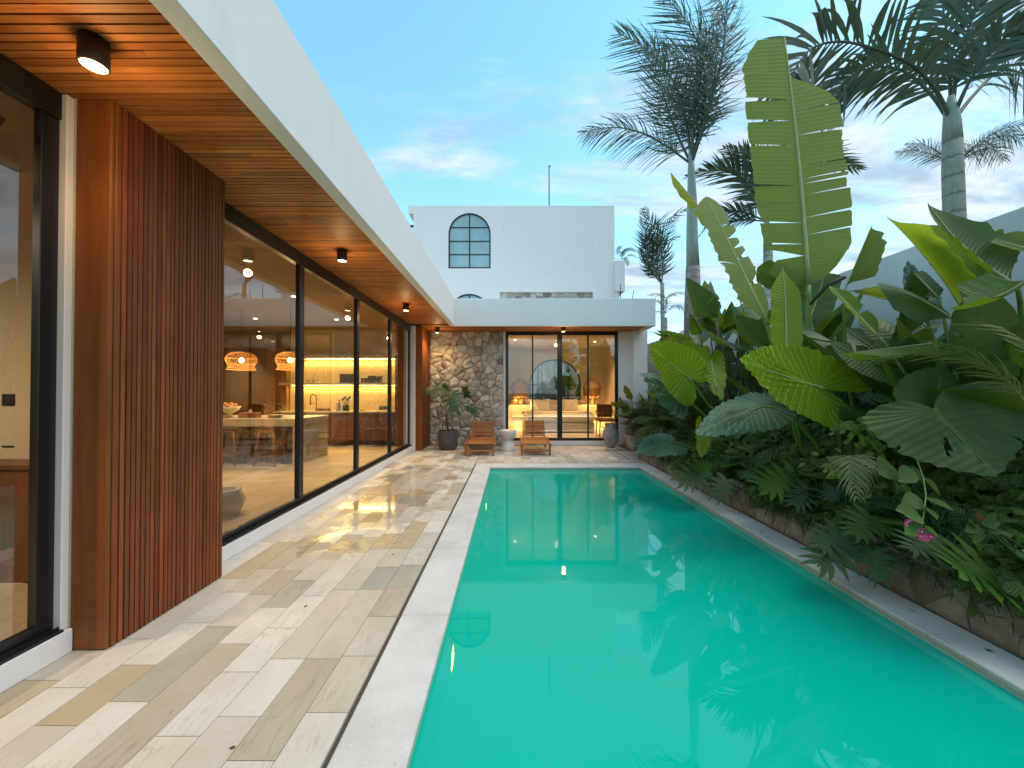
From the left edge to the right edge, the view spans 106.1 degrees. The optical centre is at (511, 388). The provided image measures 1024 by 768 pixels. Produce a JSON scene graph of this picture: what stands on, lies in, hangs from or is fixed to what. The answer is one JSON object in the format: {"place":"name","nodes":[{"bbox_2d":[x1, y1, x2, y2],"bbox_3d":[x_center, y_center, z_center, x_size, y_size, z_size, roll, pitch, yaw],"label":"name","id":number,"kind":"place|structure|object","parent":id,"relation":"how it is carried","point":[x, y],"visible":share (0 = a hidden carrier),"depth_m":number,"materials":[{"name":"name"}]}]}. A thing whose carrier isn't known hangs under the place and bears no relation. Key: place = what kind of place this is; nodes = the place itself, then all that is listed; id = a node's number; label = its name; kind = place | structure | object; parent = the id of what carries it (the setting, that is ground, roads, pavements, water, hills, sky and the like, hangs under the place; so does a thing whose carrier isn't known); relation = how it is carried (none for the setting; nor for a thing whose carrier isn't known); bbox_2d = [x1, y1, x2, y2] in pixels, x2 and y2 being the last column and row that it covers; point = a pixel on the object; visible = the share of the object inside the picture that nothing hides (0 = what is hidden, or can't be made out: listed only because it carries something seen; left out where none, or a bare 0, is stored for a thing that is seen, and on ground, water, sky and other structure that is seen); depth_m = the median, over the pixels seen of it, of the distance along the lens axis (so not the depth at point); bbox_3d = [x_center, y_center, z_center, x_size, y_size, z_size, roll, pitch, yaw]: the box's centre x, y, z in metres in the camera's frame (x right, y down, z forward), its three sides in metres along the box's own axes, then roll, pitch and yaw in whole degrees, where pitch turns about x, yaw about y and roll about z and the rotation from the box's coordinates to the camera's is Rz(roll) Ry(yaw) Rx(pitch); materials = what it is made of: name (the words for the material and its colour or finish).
{"place":"outdoors","nodes":[
{"label":"outdoors","id":0,"kind":"place"},
{"bbox_2d":[72,445,501,649],"bbox_3d":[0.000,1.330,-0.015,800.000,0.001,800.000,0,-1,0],"label":"ground","id":1,"kind":"structure","parent":0,"point":[457,445],"depth_m":9.66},
{"bbox_2d":[0,446,483,767],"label":"deck","id":2,"kind":"structure","parent":1,"relation":"on","point":[252,659],"depth_m":1.90,"materials":[{"name":"stone"}]},
{"bbox_2d":[438,429,457,450],"bbox_3d":[-1.450,1.178,8.788,0.448,0.437,0.448,0,-1,0],"label":"planter pot","id":3,"kind":"object","parent":2,"relation":"on","point":[447,440],"visible":0.97,"depth_m":8.60,"materials":[{"name":"concrete"}]},
{"bbox_2d":[423,380,479,430],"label":"potted philodendron","id":4,"kind":"object","parent":3,"relation":"on","point":[452,400],"visible":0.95,"depth_m":8.71,"materials":[{"name":"green plant"}]},
{"bbox_2d":[464,420,495,455],"bbox_3d":[-0.669,1.077,8.567,0.628,0.634,1.398,0,-1,-1],"label":"sun lounger","id":5,"kind":"object","parent":2,"relation":"on","point":[479,440],"visible":1,"depth_m":8.96,"materials":[{"name":"brown wood"}]},
{"bbox_2d":[0,0,655,692],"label":"villa","id":6,"kind":"object","parent":1,"relation":"on","point":[190,190],"visible":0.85,"depth_m":2.35,"materials":[{"name":"white paint"}]},
{"bbox_2d":[0,459,28,581],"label":"cabinet","id":7,"kind":"object","parent":6,"relation":"on","point":[14,494],"depth_m":2.39,"materials":[{"name":"brown wood"}]},
{"bbox_2d":[76,29,110,75],"bbox_3d":[-1.775,-1.424,1.636,0.100,0.118,0.100,0,-1,0],"label":"ceiling lamp","id":8,"kind":"object","parent":6,"relation":"attached to","point":[93,52],"visible":1,"depth_m":1.61,"materials":[{"name":"brown metal"}]},
{"bbox_2d":[222,486,245,517],"bbox_3d":[-2.799,1.103,3.738,0.400,0.240,0.346,0,-1,0],"label":"white planter","id":9,"kind":"object","parent":6,"relation":"on","point":[233,499],"visible":0.55,"depth_m":3.68,"materials":[{"name":"ceramic"}]},
{"bbox_2d":[223,429,245,465],"bbox_3d":[-4.620,0.961,6.290,0.380,0.585,0.317,0,-1,-6],"label":"bar stool","id":10,"kind":"object","parent":6,"relation":"on","point":[233,454],"visible":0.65,"depth_m":6.36,"materials":[{"name":"brown wood"}]},
{"bbox_2d":[223,348,251,414],"bbox_3d":[-6.705,0.153,9.334,0.850,2.260,0.110,0,-1,0],"label":"door panel","id":11,"kind":"structure","parent":6,"relation":"in","point":[237,384],"depth_m":9.28,"materials":[{"name":"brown wood"}]},
{"bbox_2d":[224,307,257,369],"bbox_3d":[-4.778,-0.881,6.810,0.483,1.108,0.486,0,-1,0],"label":"pendant lamp","id":12,"kind":"object","parent":6,"relation":"hanging from","point":[240,359],"visible":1,"depth_m":6.79,"materials":[{"name":"wicker"}]},
{"bbox_2d":[236,426,263,462],"bbox_3d":[-4.550,0.965,6.710,0.380,0.585,0.317,0,-1,-29],"label":"bar stool","id":13,"kind":"object","parent":6,"relation":"on","point":[249,450],"visible":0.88,"depth_m":6.66,"materials":[{"name":"brown wood"}]},
{"bbox_2d":[252,348,266,414],"bbox_3d":[-6.060,0.153,9.334,0.400,2.260,0.110,0,-1,0],"label":"door panel","id":14,"kind":"structure","parent":6,"relation":"in","point":[259,376],"depth_m":9.28,"materials":[{"name":"brown wood"}]},
{"bbox_2d":[252,429,286,466],"bbox_3d":[-3.930,0.961,6.270,0.380,0.585,0.317,0,-1,6],"label":"bar stool","id":15,"kind":"object","parent":6,"relation":"on","point":[273,453],"visible":1,"depth_m":6.20,"materials":[{"name":"brown wood"}]},
{"bbox_2d":[223,415,327,464],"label":"kitchen island","id":16,"kind":"structure","parent":6,"relation":"on","point":[315,444],"depth_m":6.89,"materials":[{"name":"stone"}]},
{"bbox_2d":[223,402,240,417],"bbox_3d":[-4.795,0.366,6.546,0.330,0.263,0.330,0,-1,0],"label":"fruit bowl","id":17,"kind":"object","parent":16,"relation":"on","point":[230,408],"visible":0.87,"depth_m":6.50,"materials":[{"name":"beige ceramic"}]},
{"bbox_2d":[238,409,260,417],"bbox_3d":[-4.416,0.422,6.496,0.300,0.150,0.140,0,-1,0],"label":"tissue box","id":18,"kind":"object","parent":16,"relation":"on","point":[249,414],"visible":0.96,"depth_m":6.43,"materials":[{"name":"brown wood"}]},
{"bbox_2d":[267,414,283,417],"bbox_3d":[-3.989,0.471,6.495,0.250,0.052,0.250,0,-1,0],"label":"plate stack","id":19,"kind":"object","parent":16,"relation":"on","point":[275,416],"visible":1,"depth_m":6.44,"materials":[{"name":"beige ceramic"}]},
{"bbox_2d":[267,347,289,414],"bbox_3d":[-5.605,0.152,9.284,0.470,2.260,0.210,0,-1,0],"label":"door panel","id":20,"kind":"structure","parent":6,"relation":"in","point":[278,394],"depth_m":9.18,"materials":[{"name":"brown wood"}]},
{"bbox_2d":[279,427,292,462],"bbox_3d":[-3.780,0.965,6.690,0.380,0.585,0.317,0,-1,-17],"label":"bar stool","id":21,"kind":"object","parent":6,"relation":"on","point":[286,430],"visible":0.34,"depth_m":6.56,"materials":[{"name":"brown wood"}]},
{"bbox_2d":[274,307,305,369],"bbox_3d":[-3.911,-0.881,6.810,0.484,1.108,0.486,0,-1,0],"label":"pendant lamp","id":22,"kind":"object","parent":6,"relation":"hanging from","point":[290,360],"visible":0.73,"depth_m":6.78,"materials":[{"name":"wicker"}]},
{"bbox_2d":[274,410,394,443],"bbox_3d":[-3.995,0.903,8.978,2.710,0.755,0.615,0,-1,0],"label":"kitchen counter","id":23,"kind":"object","parent":6,"relation":"on","point":[372,426],"visible":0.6,"depth_m":8.70,"materials":[{"name":"wood"}]},
{"bbox_2d":[336,400,341,410],"bbox_3d":[-4.059,0.395,9.041,0.120,0.260,0.050,0,-1,0],"label":"knife block","id":24,"kind":"object","parent":23,"relation":"on","point":[339,406],"depth_m":9.03,"materials":[{"name":"wood"}]},
{"bbox_2d":[341,396,350,410],"bbox_3d":[-3.879,0.348,9.017,0.228,0.354,0.100,0,-1,0],"label":"utensil holder","id":25,"kind":"object","parent":23,"relation":"on","point":[345,407],"visible":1,"depth_m":9.02,"materials":[{"name":"black metal"}]},
{"bbox_2d":[279,383,394,385],"bbox_3d":[-4.055,-0.093,9.171,2.830,0.062,0.259,0,-1,0],"label":"wall shelf","id":26,"kind":"object","parent":6,"relation":"attached to","point":[343,384],"depth_m":9.04,"materials":[{"name":"stone"}]},
{"bbox_2d":[340,374,353,382],"bbox_3d":[-3.910,-0.232,9.163,0.326,0.212,0.126,0,-1,0],"label":"storage box","id":27,"kind":"object","parent":26,"relation":"on","point":[346,378],"visible":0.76,"depth_m":9.10,"materials":[{"name":"black plastic"}]},
{"bbox_2d":[368,376,375,382],"bbox_3d":[-3.321,-0.212,9.163,0.156,0.172,0.126,0,-1,0],"label":"storage tin","id":28,"kind":"object","parent":26,"relation":"on","point":[371,379],"visible":0.88,"depth_m":9.10,"materials":[{"name":"black plastic"}]},
{"bbox_2d":[283,354,394,359],"bbox_3d":[-3.995,-0.743,9.158,2.710,0.102,0.299,0,-1,0],"label":"shelf","id":29,"kind":"object","parent":6,"relation":"attached to","point":[344,356],"visible":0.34,"depth_m":9.01,"materials":[{"name":"stone"}]},
{"bbox_2d":[337,248,346,262],"bbox_3d":[-1.785,-1.397,4.056,0.100,0.118,0.100,0,-1,0],"label":"ceiling lamp","id":30,"kind":"object","parent":6,"relation":"attached to","point":[341,255],"visible":1,"depth_m":4.02,"materials":[{"name":"brown metal"}]},
{"bbox_2d":[424,403,426,435],"bbox_3d":[-2.013,0.724,9.023,0.008,0.750,0.340,0,-1,0],"label":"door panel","id":31,"kind":"structure","parent":6,"relation":"in","point":[425,404],"depth_m":8.98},
{"bbox_2d":[424,371,427,386],"bbox_3d":[-2.013,-0.216,9.033,0.008,0.370,0.340,0,-1,0],"label":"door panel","id":32,"kind":"structure","parent":6,"relation":"in","point":[425,372],"depth_m":8.98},
{"bbox_2d":[509,398,517,404],"bbox_3d":[0.073,0.441,13.096,0.330,0.246,0.330,0,-1,0],"label":"table lamp","id":33,"kind":"object","parent":6,"relation":"on","point":[513,401],"visible":0.89,"depth_m":12.98,"materials":[{"name":"yellow ceramic"}]},
{"bbox_2d":[511,378,528,397],"bbox_3d":[0.279,-0.520,12.758,0.635,1.679,0.639,0,-1,0],"label":"straw pendant","id":34,"kind":"object","parent":6,"relation":"hanging from","point":[520,387],"visible":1,"depth_m":12.53,"materials":[{"name":"brown wicker"}]},
{"bbox_2d":[529,359,580,399],"bbox_3d":[1.505,-0.306,13.349,1.790,1.405,0.050,0,-1,0],"label":"arched window","id":35,"kind":"structure","parent":6,"relation":"in","point":[554,360],"depth_m":13.33,"materials":[{"name":"black metal"}]},
{"bbox_2d":[524,411,594,431],"bbox_3d":[1.430,1.005,12.060,2.090,0.580,1.740,0,-1,0],"label":"bed","id":36,"kind":"object","parent":6,"relation":"on","point":[574,421],"visible":0.73,"depth_m":11.23,"materials":[{"name":"white fabric"}]},
{"bbox_2d":[529,399,544,410],"bbox_3d":[0.920,0.553,12.815,0.660,0.395,0.216,0,-1,0],"label":"pillow","id":37,"kind":"object","parent":36,"relation":"on","point":[534,405],"visible":0.31,"depth_m":12.76,"materials":[{"name":"white fabric"}]},
{"bbox_2d":[535,399,549,410],"bbox_3d":[1.020,0.560,12.595,0.500,0.420,0.242,0,-1,0],"label":"pillow","id":38,"kind":"object","parent":36,"relation":"on","point":[542,405],"visible":0.92,"depth_m":12.53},
{"bbox_2d":[562,399,577,410],"bbox_3d":[1.920,0.560,12.595,0.500,0.420,0.242,0,-1,0],"label":"pillow","id":39,"kind":"object","parent":36,"relation":"on","point":[569,405],"visible":0.91,"depth_m":12.53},
{"bbox_2d":[506,332,617,440],"bbox_3d":[1.236,-0.055,9.488,2.768,2.681,0.060,0,-1,0],"label":"glass door","id":40,"kind":"structure","parent":6,"relation":"in","point":[559,334],"depth_m":9.46,"materials":[{"name":"black metal"}]},
{"bbox_2d":[582,378,601,397],"bbox_3d":[2.661,-0.520,12.758,0.635,1.679,0.639,0,-1,0],"label":"straw pendant","id":41,"kind":"object","parent":6,"relation":"hanging from","point":[595,388],"visible":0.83,"depth_m":12.53,"materials":[{"name":"brown wicker"}]},
{"bbox_2d":[595,404,614,436],"bbox_3d":[2.600,0.869,10.553,0.624,0.861,0.529,0,-1,0],"label":"armchair","id":42,"kind":"object","parent":6,"relation":"on","point":[603,410],"visible":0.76,"depth_m":10.74,"materials":[{"name":"brown wood"}]},
{"bbox_2d":[535,368,578,397],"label":"courtyard plant","id":43,"kind":"object","parent":1,"relation":"on","point":[543,390],"visible":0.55,"depth_m":13.83,"materials":[{"name":"green plant"}]},
{"bbox_2d":[476,446,647,463],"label":"terrace","id":44,"kind":"structure","parent":1,"relation":"on","point":[579,454],"depth_m":7.95,"materials":[{"name":"stone"}]},
{"bbox_2d":[500,429,516,451],"bbox_3d":[-0.077,1.164,8.608,0.380,0.462,0.380,0,-1,0],"label":"side table","id":45,"kind":"object","parent":44,"relation":"on","point":[508,436],"visible":1,"depth_m":8.49,"materials":[{"name":"white stone"}]},
{"bbox_2d":[520,420,551,455],"bbox_3d":[0.517,1.077,8.597,0.628,0.634,1.398,0,-1,0],"label":"sun lounger","id":46,"kind":"object","parent":44,"relation":"on","point":[544,440],"visible":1,"depth_m":9.00,"materials":[{"name":"brown wood"}]},
{"bbox_2d":[603,423,618,447],"bbox_3d":[2.360,1.113,9.158,0.380,0.575,0.380,0,-1,0],"label":"urn","id":47,"kind":"object","parent":44,"relation":"on","point":[610,434],"visible":1,"depth_m":9.03,"materials":[{"name":"ceramic"}]},
{"bbox_2d":[606,450,643,462],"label":"pebbles","id":48,"kind":"object","parent":44,"relation":"on","point":[617,455],"visible":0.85,"depth_m":7.79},
{"bbox_2d":[616,451,640,459],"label":"stepping slab","id":49,"kind":"structure","parent":44,"relation":"on","point":[631,455],"depth_m":8.00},
{"bbox_2d":[623,433,642,450],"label":"planter wall","id":50,"kind":"structure","parent":1,"relation":"on","point":[628,439],"depth_m":8.91,"materials":[{"name":"stone"}]},
{"bbox_2d":[647,340,659,411],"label":"concrete wall","id":51,"kind":"structure","parent":1,"relation":"on","point":[652,368],"depth_m":11.63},
{"bbox_2d":[632,207,686,337],"bbox_3d":[5.671,-2.787,14.911,2.044,8.503,2.267,-1,-1,39],"label":"palm tree","id":52,"kind":"object","parent":1,"relation":"on","point":[651,237],"visible":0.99,"depth_m":15.27,"materials":[{"name":"green plant"}]},
{"bbox_2d":[646,292,683,330],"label":"palm tree","id":53,"kind":"object","parent":1,"relation":"on","point":[665,319],"visible":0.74,"depth_m":13.53,"materials":[{"name":"grey plant"}]},
{"bbox_2d":[683,129,867,299],"bbox_3d":[8.920,-3.641,13.440,6.429,10.177,3.012,0,-1,0],"label":"palm tree","id":54,"kind":"object","parent":1,"relation":"on","point":[743,180],"visible":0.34,"depth_m":13.08,"materials":[{"name":"green plant"}]},
{"bbox_2d":[638,454,1023,659],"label":"planter wall","id":55,"kind":"structure","parent":1,"relation":"on","point":[997,631],"depth_m":2.34,"materials":[{"name":"stone"}]},
{"bbox_2d":[635,444,1023,639],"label":"trailing vines","id":56,"kind":"object","parent":55,"relation":"hanging from","point":[920,567],"visible":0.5,"depth_m":2.40,"materials":[{"name":"green plant"}]},
{"bbox_2d":[680,206,1023,471],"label":"garden wall","id":57,"kind":"structure","parent":1,"relation":"on","point":[890,269],"depth_m":4.16,"materials":[{"name":"paint"}]},
{"bbox_2d":[743,0,1023,217],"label":"palm tree","id":58,"kind":"object","parent":1,"relation":"on","point":[959,67],"visible":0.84,"depth_m":6.86,"materials":[{"name":"green plant"}]},
{"bbox_2d":[893,119,1023,174],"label":"palm tree","id":59,"kind":"object","parent":1,"relation":"on","point":[979,151],"visible":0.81,"depth_m":14.15,"materials":[{"name":"green plant"}]},
{"bbox_2d":[408,205,624,407],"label":"white house","id":60,"kind":"structure","parent":0,"point":[520,251],"depth_m":14.36,"materials":[{"name":"paint"}]},
{"bbox_2d":[448,213,490,267],"bbox_3d":[-1.569,-5.510,14.406,1.580,2.080,0.050,0,-1,0],"label":"arched window","id":61,"kind":"structure","parent":60,"relation":"in","point":[469,236],"depth_m":14.41,"materials":[{"name":"glass"}]},
{"bbox_2d":[458,294,480,297],"bbox_3d":[-1.569,-2.485,14.373,1.580,2.080,0.050,0,-1,0],"label":"arched window","id":62,"kind":"structure","parent":60,"relation":"in","point":[465,295],"depth_m":14.37,"materials":[{"name":"glass"}]},
{"bbox_2d":[615,246,635,265],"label":"balcony plant","id":63,"kind":"object","parent":60,"relation":"on","point":[623,252],"visible":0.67,"depth_m":14.88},
{"bbox_2d":[273,0,1023,343],"label":"sky","id":64,"kind":"structure","parent":0,"point":[450,102],"materials":[{"name":"blue"}]},
{"bbox_2d":[408,469,1023,767],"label":"pool basin","id":65,"kind":"object","parent":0,"point":[975,670],"visible":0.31,"depth_m":2.50,"materials":[{"name":"paint"}]},
{"bbox_2d":[326,463,1023,767],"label":"pool coping","id":66,"kind":"object","parent":65,"relation":"on","point":[382,728],"visible":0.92,"depth_m":2.10,"materials":[{"name":"stone"}]},
{"bbox_2d":[409,470,1023,767],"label":"pool water","id":67,"kind":"structure","parent":65,"relation":"in","point":[619,619],"depth_m":1.95,"materials":[{"name":"liquid"}]},
{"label":"planter soil","id":68,"kind":"structure","parent":0,"visible":0},
{"bbox_2d":[634,401,678,436],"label":"areca palm","id":69,"kind":"object","parent":68,"relation":"on","point":[665,414],"visible":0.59,"depth_m":6.99,"materials":[{"name":"plant"}]},
{"bbox_2d":[654,391,713,440],"bbox_3d":[2.975,0.598,6.235,1.290,1.126,1.516,0,-1,0],"label":"areca palm","id":70,"kind":"object","parent":68,"relation":"on","point":[692,416],"visible":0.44,"depth_m":6.17,"materials":[{"name":"plant"}]},
{"bbox_2d":[636,340,734,457],"bbox_3d":[2.326,0.283,4.913,1.742,1.737,0.760,0,-1,-28],"label":"elephant ear plant","id":71,"kind":"object","parent":68,"relation":"on","point":[675,388],"visible":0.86,"depth_m":4.75,"materials":[{"name":"green plant"}]},
{"bbox_2d":[669,454,739,505],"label":"philodendron","id":72,"kind":"object","parent":68,"relation":"on","point":[699,469],"visible":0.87,"depth_m":4.45,"materials":[{"name":"green plant"}]},
{"bbox_2d":[646,278,770,439],"bbox_3d":[3.216,-0.287,5.693,2.157,2.915,1.882,0,-1,31],"label":"bird of paradise plant","id":73,"kind":"object","parent":68,"relation":"on","point":[704,302],"visible":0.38,"depth_m":5.71,"materials":[{"name":"green plant"}]},
{"bbox_2d":[654,301,766,452],"bbox_3d":[3.297,-0.120,6.489,1.665,2.599,1.874,0,-1,0],"label":"bird of paradise plant","id":74,"kind":"object","parent":68,"relation":"on","point":[726,319],"visible":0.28,"depth_m":6.13,"materials":[{"name":"green plant"}]},
{"bbox_2d":[715,453,762,485],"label":"philodendron","id":75,"kind":"object","parent":68,"relation":"on","point":[746,472],"visible":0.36,"depth_m":4.20,"materials":[{"name":"green plant"}]},
{"bbox_2d":[671,37,851,456],"bbox_3d":[2.736,-1.251,3.996,1.896,4.774,1.154,0,-1,0],"label":"banana plant","id":76,"kind":"object","parent":68,"relation":"on","point":[798,288],"visible":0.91,"depth_m":4.00,"materials":[{"name":"green plant"}]},
{"bbox_2d":[734,439,790,467],"bbox_3d":[3.090,0.708,4.424,0.983,0.835,1.100,0,-1,7],"label":"areca palm","id":77,"kind":"object","parent":68,"relation":"on","point":[769,444],"visible":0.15,"depth_m":4.11,"materials":[{"name":"plant"}]},
{"bbox_2d":[746,458,824,512],"bbox_3d":[2.546,0.882,3.448,1.067,0.488,0.493,0,-1,-34],"label":"philodendron","id":78,"kind":"object","parent":68,"relation":"on","point":[784,480],"visible":0.93,"depth_m":3.35,"materials":[{"name":"green plant"}]},
{"bbox_2d":[718,294,862,393],"bbox_3d":[3.414,-0.115,4.683,1.616,2.549,1.934,0,-1,25],"label":"bird of paradise plant","id":79,"kind":"object","parent":68,"relation":"on","point":[751,329],"visible":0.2,"depth_m":4.52,"materials":[{"name":"green plant"}]},
{"bbox_2d":[695,344,892,482],"bbox_3d":[2.726,0.340,3.534,2.573,1.575,0.748,0,-1,-17],"label":"elephant ear plant","id":80,"kind":"object","parent":68,"relation":"on","point":[792,378],"visible":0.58,"depth_m":3.26,"materials":[{"name":"green plant"}]},
{"bbox_2d":[756,467,845,507],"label":"philodendron","id":81,"kind":"object","parent":68,"relation":"on","point":[831,492],"visible":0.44,"depth_m":3.17,"materials":[{"name":"green plant"}]},
{"bbox_2d":[634,388,1023,618],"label":"undergrowth","id":82,"kind":"object","parent":68,"relation":"on","point":[1002,498],"visible":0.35,"depth_m":2.85,"materials":[{"name":"green plant"}]},
{"bbox_2d":[798,416,911,498],"bbox_3d":[2.395,0.458,2.713,0.585,0.506,0.594,0,-1,32],"label":"lime creeper","id":83,"kind":"object","parent":82,"relation":"on","point":[878,446],"visible":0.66,"depth_m":2.70,"materials":[{"name":"green plant"}]},
{"bbox_2d":[672,435,1023,569],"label":"feathery ground cover","id":84,"kind":"object","parent":68,"relation":"on","point":[958,530],"visible":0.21,"depth_m":2.64,"materials":[{"name":"green plant"}]},
{"bbox_2d":[796,503,901,590],"bbox_3d":[2.388,1.032,2.585,1.029,0.435,0.452,0,-1,-10],"label":"philodendron","id":85,"kind":"object","parent":68,"relation":"on","point":[838,548],"visible":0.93,"depth_m":2.57,"materials":[{"name":"green plant"}]},
{"bbox_2d":[763,271,956,439],"bbox_3d":[3.442,0.101,3.752,1.914,2.104,1.678,0,-1,-8],"label":"bird of paradise plant","id":86,"kind":"object","parent":68,"relation":"on","point":[812,340],"visible":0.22,"depth_m":3.19,"materials":[{"name":"green plant"}]},
{"bbox_2d":[826,453,914,502],"bbox_3d":[2.461,0.765,2.568,1.213,0.740,0.295,0,-1,-29],"label":"areca palm","id":87,"kind":"object","parent":68,"relation":"on","point":[872,463],"visible":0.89,"depth_m":2.31,"materials":[{"name":"plant"}]},
{"bbox_2d":[877,456,952,541],"bbox_3d":[2.185,0.582,2.078,0.268,0.364,0.518,0,-1,28],"label":"bougainvillea","id":88,"kind":"object","parent":87,"relation":"attached to","point":[909,504],"visible":1,"depth_m":2.08,"materials":[{"name":"green plant"}]},
{"bbox_2d":[813,446,948,499],"bbox_3d":[3.051,0.767,3.044,0.991,0.725,1.251,0,-1,-38],"label":"areca palm","id":89,"kind":"object","parent":68,"relation":"on","point":[914,460],"visible":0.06,"depth_m":2.98,"materials":[{"name":"plant"}]},
{"bbox_2d":[838,501,957,565],"bbox_3d":[2.590,0.941,2.524,0.601,0.348,0.973,0,-1,0],"label":"philodendron","id":90,"kind":"object","parent":68,"relation":"on","point":[898,521],"visible":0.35,"depth_m":2.51,"materials":[{"name":"green plant"}]},
{"bbox_2d":[831,297,1020,462],"bbox_3d":[3.545,0.238,2.878,1.518,1.810,1.818,0,-1,-36],"label":"bird of paradise plant","id":91,"kind":"object","parent":68,"relation":"on","point":[884,377],"visible":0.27,"depth_m":2.61,"materials":[{"name":"green plant"}]},
{"bbox_2d":[829,203,1023,494],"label":"banana plant","id":92,"kind":"object","parent":68,"relation":"on","point":[972,262],"visible":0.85,"depth_m":2.69,"materials":[{"name":"green plant"}]},
{"bbox_2d":[855,321,1023,401],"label":"areca palm","id":93,"kind":"object","parent":68,"relation":"on","point":[995,370],"visible":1,"depth_m":2.16,"materials":[{"name":"plant"}]},
{"bbox_2d":[856,260,1023,493],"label":"elephant ear plant","id":94,"kind":"object","parent":68,"relation":"on","point":[916,421],"visible":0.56,"depth_m":2.45,"materials":[{"name":"green plant"}]},
{"bbox_2d":[889,521,1023,612],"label":"philodendron","id":95,"kind":"object","parent":68,"relation":"on","point":[953,554],"visible":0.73,"depth_m":2.07,"materials":[{"name":"green plant"}]},
{"bbox_2d":[924,389,1023,412],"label":"bird of paradise plant","id":96,"kind":"object","parent":68,"relation":"on","point":[1009,401],"visible":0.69,"depth_m":2.40,"materials":[{"name":"green plant"}]},
{"bbox_2d":[965,510,1023,548],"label":"costus plant","id":97,"kind":"object","parent":68,"relation":"on","point":[978,529],"visible":1,"depth_m":1.96,"materials":[{"name":"green plant"}]},
{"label":"planter soil","id":98,"kind":"structure","parent":0,"visible":0},
{"bbox_2d":[609,397,652,433],"bbox_3d":[2.814,0.697,9.033,1.369,0.987,1.052,0,-1,-24],"label":"areca palm","id":99,"kind":"object","parent":98,"relation":"on","point":[636,414],"visible":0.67,"depth_m":8.93,"materials":[{"name":"plant"}]},
{"bbox_2d":[610,385,658,436],"bbox_3d":[2.952,0.565,8.768,1.587,1.288,1.222,0,-1,-22],"label":"bird of paradise plant","id":100,"kind":"object","parent":98,"relation":"on","point":[627,392],"visible":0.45,"depth_m":8.82,"materials":[{"name":"green plant"}]},
{"bbox_2d":[629,396,665,442],"bbox_3d":[3.162,0.550,8.403,1.503,1.273,1.677,0,-1,0],"label":"areca palm","id":101,"kind":"object","parent":98,"relation":"on","point":[655,415],"visible":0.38,"depth_m":8.23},
{"bbox_2d":[576,0,755,389],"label":"palm tree","id":102,"kind":"object","parent":98,"relation":"on","point":[686,107],"visible":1,"depth_m":8.03,"materials":[{"name":"green plant"}]},
{"bbox_2d":[646,354,714,404],"bbox_3d":[3.563,0.130,7.676,1.666,2.126,1.825,0,-1,17],"label":"bird of paradise plant","id":103,"kind":"object","parent":98,"relation":"on","point":[652,395],"visible":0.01,"depth_m":7.54,"materials":[{"name":"green plant"}]},
{"bbox_2d":[642,392,725,431],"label":"undergrowth","id":104,"kind":"object","parent":98,"relation":"on","point":[698,404],"visible":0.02,"depth_m":7.52,"materials":[{"name":"green plant"}]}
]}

